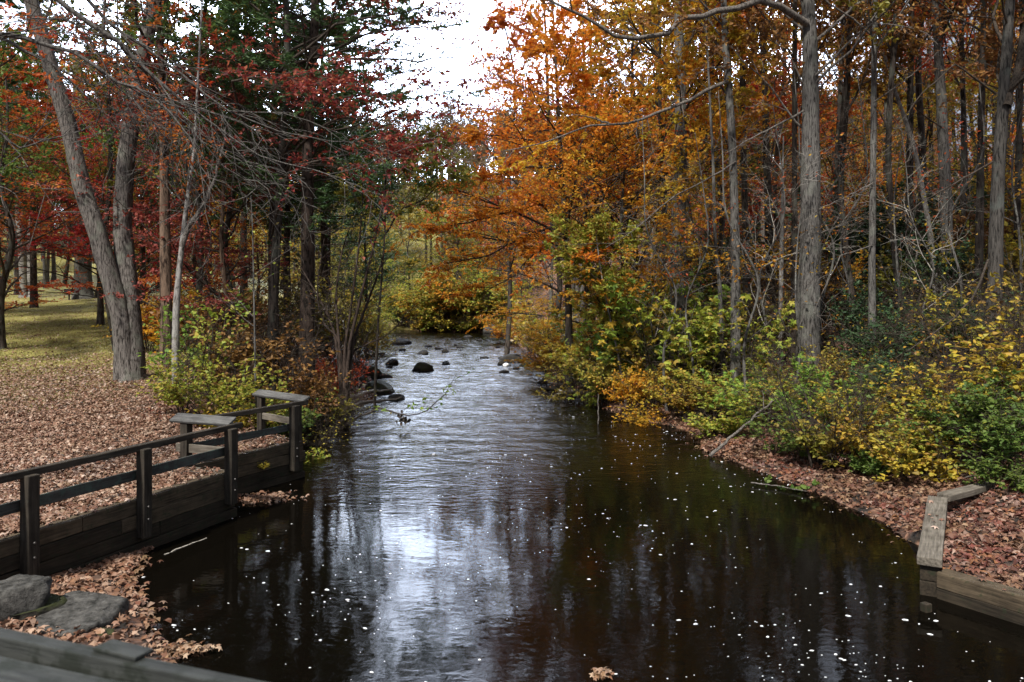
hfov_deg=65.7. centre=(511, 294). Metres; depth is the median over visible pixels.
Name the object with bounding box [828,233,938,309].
shrub
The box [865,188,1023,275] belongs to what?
shrub
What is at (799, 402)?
seedling
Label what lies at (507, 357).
rock
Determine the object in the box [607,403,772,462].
fallen leaves
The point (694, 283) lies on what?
shrub
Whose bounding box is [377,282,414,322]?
shrub
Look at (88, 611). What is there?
flat rock
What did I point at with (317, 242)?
tree
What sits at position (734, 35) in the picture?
ash tree
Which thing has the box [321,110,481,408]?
young maple
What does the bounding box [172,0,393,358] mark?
pine tree
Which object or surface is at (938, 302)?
seedling
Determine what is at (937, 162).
forest tree
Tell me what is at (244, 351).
shrub
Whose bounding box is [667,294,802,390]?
shrub
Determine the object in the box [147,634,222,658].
leaf raft
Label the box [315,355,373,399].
shrub
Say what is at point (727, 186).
forest tree
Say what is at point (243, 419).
shrub
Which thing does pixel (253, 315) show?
sapling
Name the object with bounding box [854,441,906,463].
seedling
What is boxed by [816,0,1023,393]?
hickory tree
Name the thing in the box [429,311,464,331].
shrub
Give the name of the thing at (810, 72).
oak tree
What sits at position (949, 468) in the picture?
shrub
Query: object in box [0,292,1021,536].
fallen leaves
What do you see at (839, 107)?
ash tree
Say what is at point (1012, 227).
shrub
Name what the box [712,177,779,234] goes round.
forest tree
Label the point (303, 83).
red oak
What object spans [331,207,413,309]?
tree
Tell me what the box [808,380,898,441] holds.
seedling
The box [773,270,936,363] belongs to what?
seedling
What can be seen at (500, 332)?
shrub
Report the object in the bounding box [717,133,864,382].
bare sapling
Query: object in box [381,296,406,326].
shrub
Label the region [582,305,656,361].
shrub
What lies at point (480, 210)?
tree
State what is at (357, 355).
shrub
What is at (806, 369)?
shrub
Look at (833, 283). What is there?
shrub
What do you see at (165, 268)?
maple tree
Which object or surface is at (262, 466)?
sprig
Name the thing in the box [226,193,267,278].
forest tree
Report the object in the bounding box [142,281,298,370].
shrub
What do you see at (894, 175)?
forest tree
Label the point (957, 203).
shrub
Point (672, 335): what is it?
shrub
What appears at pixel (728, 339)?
shrub
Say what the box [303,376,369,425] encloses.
shrub
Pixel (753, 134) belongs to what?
woodland tree
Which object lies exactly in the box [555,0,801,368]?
beech tree
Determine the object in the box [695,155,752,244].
forest tree
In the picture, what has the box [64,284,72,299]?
charcoal grill
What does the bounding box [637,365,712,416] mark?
shrub
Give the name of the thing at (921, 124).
woodland tree
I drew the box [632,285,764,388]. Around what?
shrub
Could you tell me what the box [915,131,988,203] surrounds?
forest tree
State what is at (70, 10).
leafless tree
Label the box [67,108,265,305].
maple tree
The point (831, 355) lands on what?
shrub
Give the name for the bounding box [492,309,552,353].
shrub
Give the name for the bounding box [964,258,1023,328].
seedling
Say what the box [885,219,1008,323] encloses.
shrub
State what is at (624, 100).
woodland tree
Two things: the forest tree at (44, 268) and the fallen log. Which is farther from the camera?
the forest tree at (44, 268)
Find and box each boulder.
[0,574,52,621]
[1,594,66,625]
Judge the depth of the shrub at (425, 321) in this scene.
74.55 m
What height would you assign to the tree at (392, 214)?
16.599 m
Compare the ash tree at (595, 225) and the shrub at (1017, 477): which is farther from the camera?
the ash tree at (595, 225)
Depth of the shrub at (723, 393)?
19.51 m
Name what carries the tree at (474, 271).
on the ground at (64, 304)
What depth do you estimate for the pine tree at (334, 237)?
36.04 m
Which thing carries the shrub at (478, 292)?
on the ground at (64, 304)
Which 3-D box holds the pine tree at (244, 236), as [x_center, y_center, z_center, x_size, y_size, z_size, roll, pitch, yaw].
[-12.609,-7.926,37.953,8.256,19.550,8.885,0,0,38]
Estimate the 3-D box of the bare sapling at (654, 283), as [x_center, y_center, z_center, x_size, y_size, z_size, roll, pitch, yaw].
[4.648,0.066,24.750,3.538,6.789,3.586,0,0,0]
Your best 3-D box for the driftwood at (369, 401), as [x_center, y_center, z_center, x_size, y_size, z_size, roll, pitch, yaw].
[-4.683,3.319,23.443,0.584,0.331,6.150,0,0,14]
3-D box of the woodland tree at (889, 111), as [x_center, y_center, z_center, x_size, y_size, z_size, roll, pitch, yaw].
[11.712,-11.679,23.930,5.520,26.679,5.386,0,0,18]
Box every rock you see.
[34,590,128,635]
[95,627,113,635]
[363,365,381,377]
[365,379,394,394]
[378,374,392,377]
[385,358,398,365]
[388,394,404,400]
[390,338,411,344]
[412,362,433,371]
[417,350,427,354]
[483,324,496,333]
[497,360,505,364]
[499,354,522,362]
[545,385,562,390]
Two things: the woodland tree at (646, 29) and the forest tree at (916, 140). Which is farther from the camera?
the forest tree at (916, 140)
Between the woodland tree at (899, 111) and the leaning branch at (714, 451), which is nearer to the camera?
the leaning branch at (714, 451)
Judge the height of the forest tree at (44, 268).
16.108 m
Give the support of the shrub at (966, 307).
on the ground at (64, 304)
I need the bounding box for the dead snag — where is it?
[777,136,783,365]
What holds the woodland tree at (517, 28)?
on the ground at (64, 304)
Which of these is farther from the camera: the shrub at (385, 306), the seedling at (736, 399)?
the shrub at (385, 306)
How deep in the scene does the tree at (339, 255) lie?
89.06 m
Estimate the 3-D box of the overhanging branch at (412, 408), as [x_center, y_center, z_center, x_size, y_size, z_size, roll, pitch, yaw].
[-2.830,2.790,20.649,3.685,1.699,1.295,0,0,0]
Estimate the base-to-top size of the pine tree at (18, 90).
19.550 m
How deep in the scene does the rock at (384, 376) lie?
33.44 m
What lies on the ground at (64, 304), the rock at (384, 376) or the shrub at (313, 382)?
the shrub at (313, 382)
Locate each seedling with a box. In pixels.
[660,379,688,397]
[691,290,788,354]
[715,392,768,409]
[720,331,933,469]
[726,325,862,425]
[740,266,826,323]
[746,353,792,377]
[756,291,823,341]
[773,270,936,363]
[773,382,836,419]
[783,377,832,397]
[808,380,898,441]
[831,306,964,381]
[832,360,883,392]
[839,447,900,475]
[850,268,984,340]
[854,332,1018,425]
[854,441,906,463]
[876,243,1013,320]
[879,265,1023,381]
[889,358,959,404]
[895,282,983,339]
[897,330,1023,410]
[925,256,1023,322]
[940,261,1023,373]
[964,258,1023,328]
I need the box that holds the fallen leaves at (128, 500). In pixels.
[2,442,1005,589]
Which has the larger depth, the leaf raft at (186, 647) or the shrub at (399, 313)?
the shrub at (399, 313)
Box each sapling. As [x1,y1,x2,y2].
[190,165,319,429]
[571,119,729,411]
[614,194,696,398]
[640,90,823,412]
[648,127,797,412]
[668,164,772,364]
[717,60,900,368]
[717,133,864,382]
[723,94,864,367]
[821,64,936,331]
[827,92,951,318]
[844,121,980,334]
[890,18,1023,335]
[904,67,1023,351]
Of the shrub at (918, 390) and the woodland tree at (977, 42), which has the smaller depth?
the shrub at (918, 390)
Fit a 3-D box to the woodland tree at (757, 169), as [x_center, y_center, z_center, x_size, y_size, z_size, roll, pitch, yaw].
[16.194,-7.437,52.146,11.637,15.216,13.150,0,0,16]
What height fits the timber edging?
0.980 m
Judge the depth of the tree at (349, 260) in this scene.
74.69 m
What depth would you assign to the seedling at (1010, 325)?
15.65 m
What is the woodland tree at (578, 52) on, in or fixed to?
on the ground at (64, 304)
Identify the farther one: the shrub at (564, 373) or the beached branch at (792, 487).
the shrub at (564, 373)
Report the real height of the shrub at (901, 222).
5.093 m
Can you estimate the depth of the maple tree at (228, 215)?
28.60 m
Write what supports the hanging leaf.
hanging from the overhanging branch at (412, 408)
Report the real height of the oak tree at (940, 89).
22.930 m
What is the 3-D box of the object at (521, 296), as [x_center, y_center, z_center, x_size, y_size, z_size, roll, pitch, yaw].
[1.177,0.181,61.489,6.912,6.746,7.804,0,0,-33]
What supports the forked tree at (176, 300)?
on the ground at (64, 304)
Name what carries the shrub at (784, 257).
on the ground at (64, 304)
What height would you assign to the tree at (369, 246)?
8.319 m
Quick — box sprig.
[257,461,269,468]
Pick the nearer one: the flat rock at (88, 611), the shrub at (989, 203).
the flat rock at (88, 611)
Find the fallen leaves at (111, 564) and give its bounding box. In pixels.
[0,490,308,660]
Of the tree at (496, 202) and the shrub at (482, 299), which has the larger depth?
the tree at (496, 202)
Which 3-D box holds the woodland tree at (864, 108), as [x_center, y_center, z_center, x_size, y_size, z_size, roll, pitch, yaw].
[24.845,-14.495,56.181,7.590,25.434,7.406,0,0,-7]
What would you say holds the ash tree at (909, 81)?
on the ground at (64, 304)
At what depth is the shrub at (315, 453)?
17.00 m
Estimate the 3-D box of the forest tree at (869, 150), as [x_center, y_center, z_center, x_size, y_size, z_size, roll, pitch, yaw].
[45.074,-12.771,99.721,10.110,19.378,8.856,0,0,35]
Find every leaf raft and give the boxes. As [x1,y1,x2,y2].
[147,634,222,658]
[589,666,614,680]
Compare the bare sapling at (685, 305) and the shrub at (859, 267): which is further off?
the shrub at (859, 267)
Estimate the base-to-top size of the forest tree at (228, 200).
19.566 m
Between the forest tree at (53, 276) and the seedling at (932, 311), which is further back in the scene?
the forest tree at (53, 276)
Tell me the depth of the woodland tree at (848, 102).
30.65 m
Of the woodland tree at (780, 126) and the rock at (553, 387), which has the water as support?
the rock at (553, 387)
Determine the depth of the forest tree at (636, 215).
68.98 m
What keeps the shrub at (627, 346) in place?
on the ground at (64, 304)
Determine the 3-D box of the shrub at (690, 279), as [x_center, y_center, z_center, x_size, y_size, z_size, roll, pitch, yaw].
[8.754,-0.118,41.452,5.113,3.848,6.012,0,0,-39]
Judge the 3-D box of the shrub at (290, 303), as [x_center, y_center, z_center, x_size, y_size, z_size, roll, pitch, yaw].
[-7.921,0.434,24.154,4.918,4.027,6.196,0,0,-36]
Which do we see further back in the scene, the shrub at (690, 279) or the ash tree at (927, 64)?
the shrub at (690, 279)
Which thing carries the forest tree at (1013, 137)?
on the ground at (64, 304)
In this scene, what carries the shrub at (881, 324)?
on the ground at (64, 304)
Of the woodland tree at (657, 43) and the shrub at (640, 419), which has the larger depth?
the woodland tree at (657, 43)
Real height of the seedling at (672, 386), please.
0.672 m
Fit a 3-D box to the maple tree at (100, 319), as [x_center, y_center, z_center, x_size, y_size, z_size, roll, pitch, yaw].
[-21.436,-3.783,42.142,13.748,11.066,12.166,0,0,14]
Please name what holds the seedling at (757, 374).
on the ground at (64, 304)
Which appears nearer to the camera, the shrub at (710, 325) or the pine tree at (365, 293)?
the shrub at (710, 325)
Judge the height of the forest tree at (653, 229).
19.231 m
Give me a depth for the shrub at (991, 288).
17.77 m
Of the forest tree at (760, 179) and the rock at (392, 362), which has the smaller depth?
the rock at (392, 362)
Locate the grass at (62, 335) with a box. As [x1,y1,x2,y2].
[0,310,265,411]
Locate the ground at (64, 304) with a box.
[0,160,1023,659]
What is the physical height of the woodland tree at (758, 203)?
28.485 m
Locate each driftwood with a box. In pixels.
[306,397,401,423]
[308,389,390,407]
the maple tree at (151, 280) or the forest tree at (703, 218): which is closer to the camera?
the maple tree at (151, 280)
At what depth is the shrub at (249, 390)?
17.27 m
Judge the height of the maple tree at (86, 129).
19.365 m
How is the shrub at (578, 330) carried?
on the ground at (64, 304)
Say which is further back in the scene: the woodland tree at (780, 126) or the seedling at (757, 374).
the woodland tree at (780, 126)
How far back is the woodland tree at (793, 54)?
25.37 m
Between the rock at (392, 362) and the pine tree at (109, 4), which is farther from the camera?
the pine tree at (109, 4)
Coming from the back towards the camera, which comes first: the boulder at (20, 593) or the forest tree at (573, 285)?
the forest tree at (573, 285)
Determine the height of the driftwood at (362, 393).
0.261 m
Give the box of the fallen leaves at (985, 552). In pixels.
[526,266,1023,587]
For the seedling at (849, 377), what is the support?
on the ground at (64, 304)
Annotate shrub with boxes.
[91,292,203,351]
[127,343,227,412]
[130,282,257,388]
[142,280,267,359]
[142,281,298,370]
[146,332,278,415]
[161,312,339,403]
[168,278,266,403]
[174,244,360,358]
[181,395,253,430]
[189,287,344,391]
[209,362,299,429]
[215,272,355,351]
[228,357,354,427]
[246,390,327,442]
[279,277,378,358]
[286,401,351,448]
[292,368,390,432]
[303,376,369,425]
[305,447,330,462]
[315,311,420,388]
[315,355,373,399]
[316,295,390,348]
[354,317,397,354]
[375,279,427,326]
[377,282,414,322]
[377,286,420,327]
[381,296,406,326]
[389,286,447,328]
[392,283,454,317]
[398,298,425,328]
[400,283,458,330]
[407,282,458,329]
[408,312,435,330]
[409,282,476,327]
[420,307,451,331]
[421,269,515,318]
[424,268,493,319]
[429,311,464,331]
[447,275,529,318]
[450,270,534,320]
[453,310,481,331]
[464,308,483,331]
[468,307,506,327]
[479,311,531,343]
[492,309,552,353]
[503,318,564,360]
[507,292,580,356]
[510,352,573,387]
[514,320,597,383]
[533,318,594,365]
[534,340,601,397]
[537,338,632,405]
[549,288,667,364]
[551,310,600,362]
[561,348,637,406]
[563,341,613,396]
[567,283,710,382]
[575,320,671,394]
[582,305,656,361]
[587,265,752,401]
[596,261,728,359]
[596,358,671,412]
[609,391,669,427]
[623,337,700,404]
[629,288,764,374]
[631,291,717,333]
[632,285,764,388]
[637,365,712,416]
[644,259,712,296]
[648,304,783,376]
[651,273,709,308]
[657,367,746,416]
[658,275,846,377]
[665,207,764,305]
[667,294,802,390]
[678,362,745,420]
[680,404,745,438]
[689,223,760,286]
[689,276,790,342]
[693,271,752,303]
[698,368,778,426]
[701,234,864,351]
[709,372,802,436]
[722,233,835,289]
[737,367,830,420]
[737,413,803,454]
[740,264,837,310]
[750,241,904,327]
[751,237,880,281]
[754,213,891,321]
[759,412,829,462]
[761,217,885,267]
[768,397,894,468]
[769,369,865,428]
[772,175,934,320]
[773,341,880,390]
[775,254,866,310]
[782,348,901,407]
[793,358,924,435]
[821,273,915,360]
[826,308,926,383]
[826,381,966,471]
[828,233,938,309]
[847,344,953,412]
[849,178,986,299]
[862,420,982,483]
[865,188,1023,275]
[869,303,980,380]
[873,392,993,459]
[874,260,1023,381]
[875,394,1023,471]
[879,342,1023,444]
[885,193,1023,277]
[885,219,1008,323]
[899,297,1023,406]
[904,167,1023,255]
[911,363,1023,460]
[914,188,1023,219]
[917,288,1022,360]
[919,221,1023,312]
[937,204,1023,274]
[942,249,1023,374]
[957,179,1023,227]
[957,447,1023,491]
[988,203,1023,254]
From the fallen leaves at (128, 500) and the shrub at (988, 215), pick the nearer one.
the fallen leaves at (128, 500)
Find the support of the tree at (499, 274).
on the ground at (64, 304)
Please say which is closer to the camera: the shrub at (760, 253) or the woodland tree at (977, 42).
the shrub at (760, 253)
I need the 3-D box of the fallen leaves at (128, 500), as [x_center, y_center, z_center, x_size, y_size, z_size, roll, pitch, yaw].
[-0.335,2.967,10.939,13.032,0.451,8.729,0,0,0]
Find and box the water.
[129,325,1023,681]
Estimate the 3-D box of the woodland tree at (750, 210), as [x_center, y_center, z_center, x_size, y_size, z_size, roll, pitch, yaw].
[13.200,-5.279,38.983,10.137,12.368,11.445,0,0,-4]
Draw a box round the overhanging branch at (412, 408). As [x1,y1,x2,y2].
[340,368,474,427]
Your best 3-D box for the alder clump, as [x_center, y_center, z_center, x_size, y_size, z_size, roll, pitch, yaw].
[-4.733,-0.387,22.103,4.575,9.401,3.003,0,0,-24]
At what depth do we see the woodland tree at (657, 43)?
27.15 m
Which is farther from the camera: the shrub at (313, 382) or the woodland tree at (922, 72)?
the woodland tree at (922, 72)
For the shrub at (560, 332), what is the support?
on the ground at (64, 304)
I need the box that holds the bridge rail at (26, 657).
[0,627,263,681]
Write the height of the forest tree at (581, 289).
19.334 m
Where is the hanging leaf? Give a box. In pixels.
[396,410,410,425]
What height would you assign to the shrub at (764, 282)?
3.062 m
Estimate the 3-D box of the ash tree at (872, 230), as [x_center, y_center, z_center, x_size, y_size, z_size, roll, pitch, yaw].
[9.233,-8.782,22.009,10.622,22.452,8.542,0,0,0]
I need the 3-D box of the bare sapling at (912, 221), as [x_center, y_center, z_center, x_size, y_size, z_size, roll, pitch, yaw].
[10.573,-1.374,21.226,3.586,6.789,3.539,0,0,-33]
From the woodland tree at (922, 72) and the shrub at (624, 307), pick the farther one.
the woodland tree at (922, 72)
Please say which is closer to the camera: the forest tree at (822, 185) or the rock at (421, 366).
the rock at (421, 366)
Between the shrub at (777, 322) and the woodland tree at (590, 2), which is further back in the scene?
the woodland tree at (590, 2)
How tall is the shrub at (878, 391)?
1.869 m
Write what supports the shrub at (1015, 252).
on the ground at (64, 304)
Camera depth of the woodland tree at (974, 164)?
53.78 m
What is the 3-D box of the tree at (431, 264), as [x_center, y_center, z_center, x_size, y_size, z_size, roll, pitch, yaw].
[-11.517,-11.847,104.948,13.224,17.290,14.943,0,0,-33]
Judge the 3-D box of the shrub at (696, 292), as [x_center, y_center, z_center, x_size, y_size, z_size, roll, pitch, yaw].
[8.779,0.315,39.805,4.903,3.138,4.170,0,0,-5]
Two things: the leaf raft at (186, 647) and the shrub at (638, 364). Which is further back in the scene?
the shrub at (638, 364)
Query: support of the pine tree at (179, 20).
on the ground at (64, 304)
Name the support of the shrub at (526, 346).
on the ground at (64, 304)
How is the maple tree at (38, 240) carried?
on the ground at (64, 304)
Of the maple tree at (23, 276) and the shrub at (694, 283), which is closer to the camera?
the shrub at (694, 283)
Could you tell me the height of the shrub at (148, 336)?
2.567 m
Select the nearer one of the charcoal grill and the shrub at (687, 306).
the shrub at (687, 306)
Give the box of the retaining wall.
[0,437,304,579]
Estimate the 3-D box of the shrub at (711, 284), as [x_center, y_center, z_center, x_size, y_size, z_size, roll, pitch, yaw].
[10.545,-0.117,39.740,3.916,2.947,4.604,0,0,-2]
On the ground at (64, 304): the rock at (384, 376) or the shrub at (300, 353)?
the shrub at (300, 353)
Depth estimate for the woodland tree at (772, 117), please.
41.80 m
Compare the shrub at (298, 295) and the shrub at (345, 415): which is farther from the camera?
the shrub at (298, 295)
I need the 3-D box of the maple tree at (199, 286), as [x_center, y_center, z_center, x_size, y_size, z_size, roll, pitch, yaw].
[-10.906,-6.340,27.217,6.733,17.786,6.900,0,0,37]
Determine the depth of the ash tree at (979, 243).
23.08 m
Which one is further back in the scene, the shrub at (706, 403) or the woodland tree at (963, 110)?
the woodland tree at (963, 110)
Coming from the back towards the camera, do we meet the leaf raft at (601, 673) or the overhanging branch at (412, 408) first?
the overhanging branch at (412, 408)
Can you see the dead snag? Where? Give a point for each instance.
(781, 261)
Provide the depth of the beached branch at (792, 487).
14.20 m
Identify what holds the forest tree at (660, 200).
on the ground at (64, 304)
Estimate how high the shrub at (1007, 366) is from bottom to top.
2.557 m
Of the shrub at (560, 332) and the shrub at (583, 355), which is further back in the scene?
the shrub at (560, 332)
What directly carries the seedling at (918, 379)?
on the ground at (64, 304)
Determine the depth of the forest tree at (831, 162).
78.01 m
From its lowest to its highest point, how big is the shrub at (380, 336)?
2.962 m
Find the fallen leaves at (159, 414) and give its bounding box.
[139,334,376,430]
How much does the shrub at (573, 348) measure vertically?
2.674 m
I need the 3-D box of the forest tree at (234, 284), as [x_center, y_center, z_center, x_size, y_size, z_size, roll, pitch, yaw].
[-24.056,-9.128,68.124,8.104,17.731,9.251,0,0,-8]
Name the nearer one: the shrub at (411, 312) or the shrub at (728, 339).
the shrub at (728, 339)
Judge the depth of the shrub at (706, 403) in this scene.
20.62 m
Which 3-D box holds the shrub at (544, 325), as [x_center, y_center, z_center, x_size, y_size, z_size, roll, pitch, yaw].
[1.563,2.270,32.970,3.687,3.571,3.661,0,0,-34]
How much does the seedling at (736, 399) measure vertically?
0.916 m
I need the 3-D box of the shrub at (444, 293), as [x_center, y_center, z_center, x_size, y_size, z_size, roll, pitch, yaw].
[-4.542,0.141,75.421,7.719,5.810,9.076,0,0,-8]
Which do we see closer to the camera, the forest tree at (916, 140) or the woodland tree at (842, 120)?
the woodland tree at (842, 120)
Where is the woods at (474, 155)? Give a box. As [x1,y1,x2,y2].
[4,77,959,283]
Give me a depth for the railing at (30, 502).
11.00 m
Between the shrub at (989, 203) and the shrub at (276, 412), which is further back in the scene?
the shrub at (989, 203)
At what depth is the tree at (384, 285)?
60.26 m
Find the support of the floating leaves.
on the water
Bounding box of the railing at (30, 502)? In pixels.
[0,389,309,574]
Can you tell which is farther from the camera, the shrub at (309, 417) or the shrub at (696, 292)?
the shrub at (696, 292)
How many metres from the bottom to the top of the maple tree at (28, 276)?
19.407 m
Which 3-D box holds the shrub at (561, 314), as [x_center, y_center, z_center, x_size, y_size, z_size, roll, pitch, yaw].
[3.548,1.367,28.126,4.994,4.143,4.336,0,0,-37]
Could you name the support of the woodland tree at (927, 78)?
on the ground at (64, 304)
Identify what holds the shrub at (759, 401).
on the ground at (64, 304)
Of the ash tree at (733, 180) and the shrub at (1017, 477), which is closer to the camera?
the shrub at (1017, 477)
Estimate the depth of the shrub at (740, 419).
18.29 m
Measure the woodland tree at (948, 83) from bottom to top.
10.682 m
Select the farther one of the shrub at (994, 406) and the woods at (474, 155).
the woods at (474, 155)
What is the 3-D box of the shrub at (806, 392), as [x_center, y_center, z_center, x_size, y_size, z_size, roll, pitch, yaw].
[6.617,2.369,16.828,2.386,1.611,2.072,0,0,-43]
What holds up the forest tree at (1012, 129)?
on the ground at (64, 304)
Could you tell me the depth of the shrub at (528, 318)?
40.97 m
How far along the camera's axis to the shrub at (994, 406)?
13.46 m
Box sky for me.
[0,0,1023,223]
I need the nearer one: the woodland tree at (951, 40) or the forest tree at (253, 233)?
the woodland tree at (951, 40)
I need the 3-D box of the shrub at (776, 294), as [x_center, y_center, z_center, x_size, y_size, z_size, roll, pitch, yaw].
[8.758,-0.023,26.154,5.949,3.866,4.721,0,0,-35]
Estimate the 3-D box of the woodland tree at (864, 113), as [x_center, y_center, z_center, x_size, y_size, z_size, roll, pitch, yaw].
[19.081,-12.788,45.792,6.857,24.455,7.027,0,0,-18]
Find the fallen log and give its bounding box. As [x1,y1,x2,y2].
[558,389,612,393]
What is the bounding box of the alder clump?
[251,110,425,422]
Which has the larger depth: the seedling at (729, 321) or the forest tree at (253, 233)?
the forest tree at (253, 233)
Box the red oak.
[49,0,597,390]
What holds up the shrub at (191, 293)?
on the ground at (64, 304)
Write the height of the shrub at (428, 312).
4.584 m
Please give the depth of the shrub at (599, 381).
24.43 m
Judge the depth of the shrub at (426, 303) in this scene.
74.22 m
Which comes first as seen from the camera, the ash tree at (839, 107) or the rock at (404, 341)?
the ash tree at (839, 107)
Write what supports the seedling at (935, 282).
on the ground at (64, 304)
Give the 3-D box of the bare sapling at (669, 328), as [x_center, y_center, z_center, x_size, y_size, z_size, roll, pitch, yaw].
[3.836,-0.853,22.824,4.684,8.868,4.622,0,0,-30]
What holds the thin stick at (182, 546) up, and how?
on the water
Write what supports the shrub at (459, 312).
on the ground at (64, 304)
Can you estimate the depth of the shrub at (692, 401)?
21.14 m
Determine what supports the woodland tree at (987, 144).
on the ground at (64, 304)
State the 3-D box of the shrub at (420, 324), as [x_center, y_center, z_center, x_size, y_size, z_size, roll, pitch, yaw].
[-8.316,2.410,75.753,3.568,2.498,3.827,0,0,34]
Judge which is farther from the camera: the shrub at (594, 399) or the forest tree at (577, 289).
the forest tree at (577, 289)
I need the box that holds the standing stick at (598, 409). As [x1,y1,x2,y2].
[597,394,599,423]
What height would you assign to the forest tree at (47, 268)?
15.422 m
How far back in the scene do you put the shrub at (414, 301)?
76.23 m
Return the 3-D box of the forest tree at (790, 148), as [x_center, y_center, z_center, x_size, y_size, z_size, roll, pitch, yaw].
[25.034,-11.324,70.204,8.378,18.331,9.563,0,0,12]
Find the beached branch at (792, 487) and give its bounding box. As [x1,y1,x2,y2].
[751,474,820,491]
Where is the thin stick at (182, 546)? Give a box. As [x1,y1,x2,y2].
[163,538,205,554]
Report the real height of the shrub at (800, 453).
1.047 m
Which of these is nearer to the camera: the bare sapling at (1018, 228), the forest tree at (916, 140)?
the bare sapling at (1018, 228)
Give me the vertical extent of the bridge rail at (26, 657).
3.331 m
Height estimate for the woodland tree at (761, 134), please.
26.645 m
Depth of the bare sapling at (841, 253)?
24.17 m
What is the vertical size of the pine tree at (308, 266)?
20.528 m
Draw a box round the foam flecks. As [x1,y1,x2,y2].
[142,387,1022,681]
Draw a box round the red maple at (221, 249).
[23,12,335,367]
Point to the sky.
(482, 5)
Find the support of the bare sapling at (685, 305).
on the ground at (64, 304)
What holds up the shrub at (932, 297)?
on the ground at (64, 304)
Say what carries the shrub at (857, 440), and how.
on the ground at (64, 304)
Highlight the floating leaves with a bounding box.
[124,402,911,662]
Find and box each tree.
[0,0,64,267]
[0,0,99,200]
[0,0,100,307]
[0,0,262,381]
[0,0,442,286]
[0,21,67,298]
[0,41,91,296]
[0,50,63,166]
[0,50,88,294]
[0,67,158,349]
[0,91,235,294]
[0,111,256,324]
[1,46,57,297]
[3,48,171,299]
[8,0,202,351]
[10,50,172,263]
[22,82,134,296]
[22,124,54,288]
[23,151,70,283]
[24,0,274,382]
[29,49,75,284]
[39,90,72,280]
[51,0,182,260]
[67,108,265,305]
[68,22,195,304]
[79,0,304,361]
[98,0,228,383]
[107,0,284,314]
[111,104,282,296]
[117,0,485,406]
[138,7,222,289]
[138,153,268,305]
[143,0,299,320]
[149,76,172,288]
[164,0,302,303]
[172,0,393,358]
[186,182,317,304]
[202,0,376,347]
[207,82,260,278]
[219,129,258,287]
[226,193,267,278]
[230,0,412,354]
[237,174,351,283]
[263,204,400,314]
[265,37,400,343]
[315,216,392,308]
[330,159,412,355]
[330,219,385,312]
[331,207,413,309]
[343,160,442,286]
[343,245,406,325]
[358,198,457,289]
[377,0,755,396]
[388,259,431,300]
[390,144,466,265]
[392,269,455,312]
[397,198,513,281]
[420,0,581,354]
[425,0,763,359]
[430,234,492,282]
[438,257,517,327]
[440,169,524,269]
[454,196,537,305]
[455,222,524,297]
[472,0,833,331]
[477,2,624,367]
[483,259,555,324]
[489,0,741,392]
[504,83,795,395]
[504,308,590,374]
[506,135,574,318]
[525,140,610,318]
[527,0,971,383]
[527,106,639,321]
[527,204,678,406]
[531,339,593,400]
[534,0,643,323]
[539,86,638,321]
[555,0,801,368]
[572,0,739,366]
[576,0,757,272]
[587,1,673,277]
[599,1,773,278]
[599,175,653,249]
[618,125,694,270]
[620,102,702,274]
[622,0,782,391]
[631,184,660,261]
[633,2,749,181]
[639,0,790,304]
[641,115,669,262]
[645,5,761,251]
[648,103,725,217]
[662,1,801,262]
[664,85,749,240]
[674,0,783,301]
[674,74,859,261]
[685,0,892,357]
[689,0,840,341]
[689,70,904,243]
[691,115,747,234]
[694,45,773,182]
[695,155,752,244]
[699,7,798,256]
[703,2,829,267]
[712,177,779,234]
[715,92,791,204]
[725,84,790,243]
[731,0,850,241]
[739,1,889,121]
[749,0,830,312]
[749,74,952,250]
[759,3,835,210]
[760,68,853,206]
[762,91,830,214]
[771,53,976,228]
[791,0,979,310]
[791,93,867,212]
[795,0,941,368]
[797,0,893,204]
[797,0,925,324]
[815,0,928,332]
[815,0,937,305]
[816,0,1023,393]
[819,0,870,235]
[819,0,974,236]
[819,4,927,224]
[820,89,901,219]
[821,117,863,202]
[822,58,1022,269]
[837,0,865,301]
[844,0,988,214]
[846,118,901,210]
[847,101,901,188]
[856,2,972,196]
[856,154,917,218]
[863,0,930,288]
[863,0,1022,291]
[868,16,953,202]
[870,0,1018,317]
[878,69,937,186]
[890,0,1017,274]
[896,25,1023,210]
[902,0,1017,214]
[902,0,1023,159]
[913,50,1023,198]
[914,125,970,205]
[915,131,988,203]
[925,0,1018,111]
[925,5,974,190]
[931,0,991,192]
[949,0,961,21]
[953,134,1021,198]
[955,22,1023,196]
[960,0,1023,287]
[984,128,1023,191]
[990,0,1023,331]
[1006,15,1019,197]
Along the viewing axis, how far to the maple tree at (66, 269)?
69.66 m
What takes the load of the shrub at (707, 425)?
on the ground at (64, 304)
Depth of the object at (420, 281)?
75.28 m
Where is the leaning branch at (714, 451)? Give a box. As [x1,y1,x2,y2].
[709,394,772,456]
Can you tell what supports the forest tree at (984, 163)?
on the ground at (64, 304)
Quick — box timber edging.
[917,481,1023,625]
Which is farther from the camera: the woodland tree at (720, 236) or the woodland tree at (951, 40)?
the woodland tree at (951, 40)
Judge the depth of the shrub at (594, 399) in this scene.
25.26 m
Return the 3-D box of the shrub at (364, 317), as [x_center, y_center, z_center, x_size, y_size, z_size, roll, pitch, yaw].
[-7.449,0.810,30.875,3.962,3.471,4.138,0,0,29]
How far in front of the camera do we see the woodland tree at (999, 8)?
20.57 m
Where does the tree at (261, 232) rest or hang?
on the ground at (64, 304)

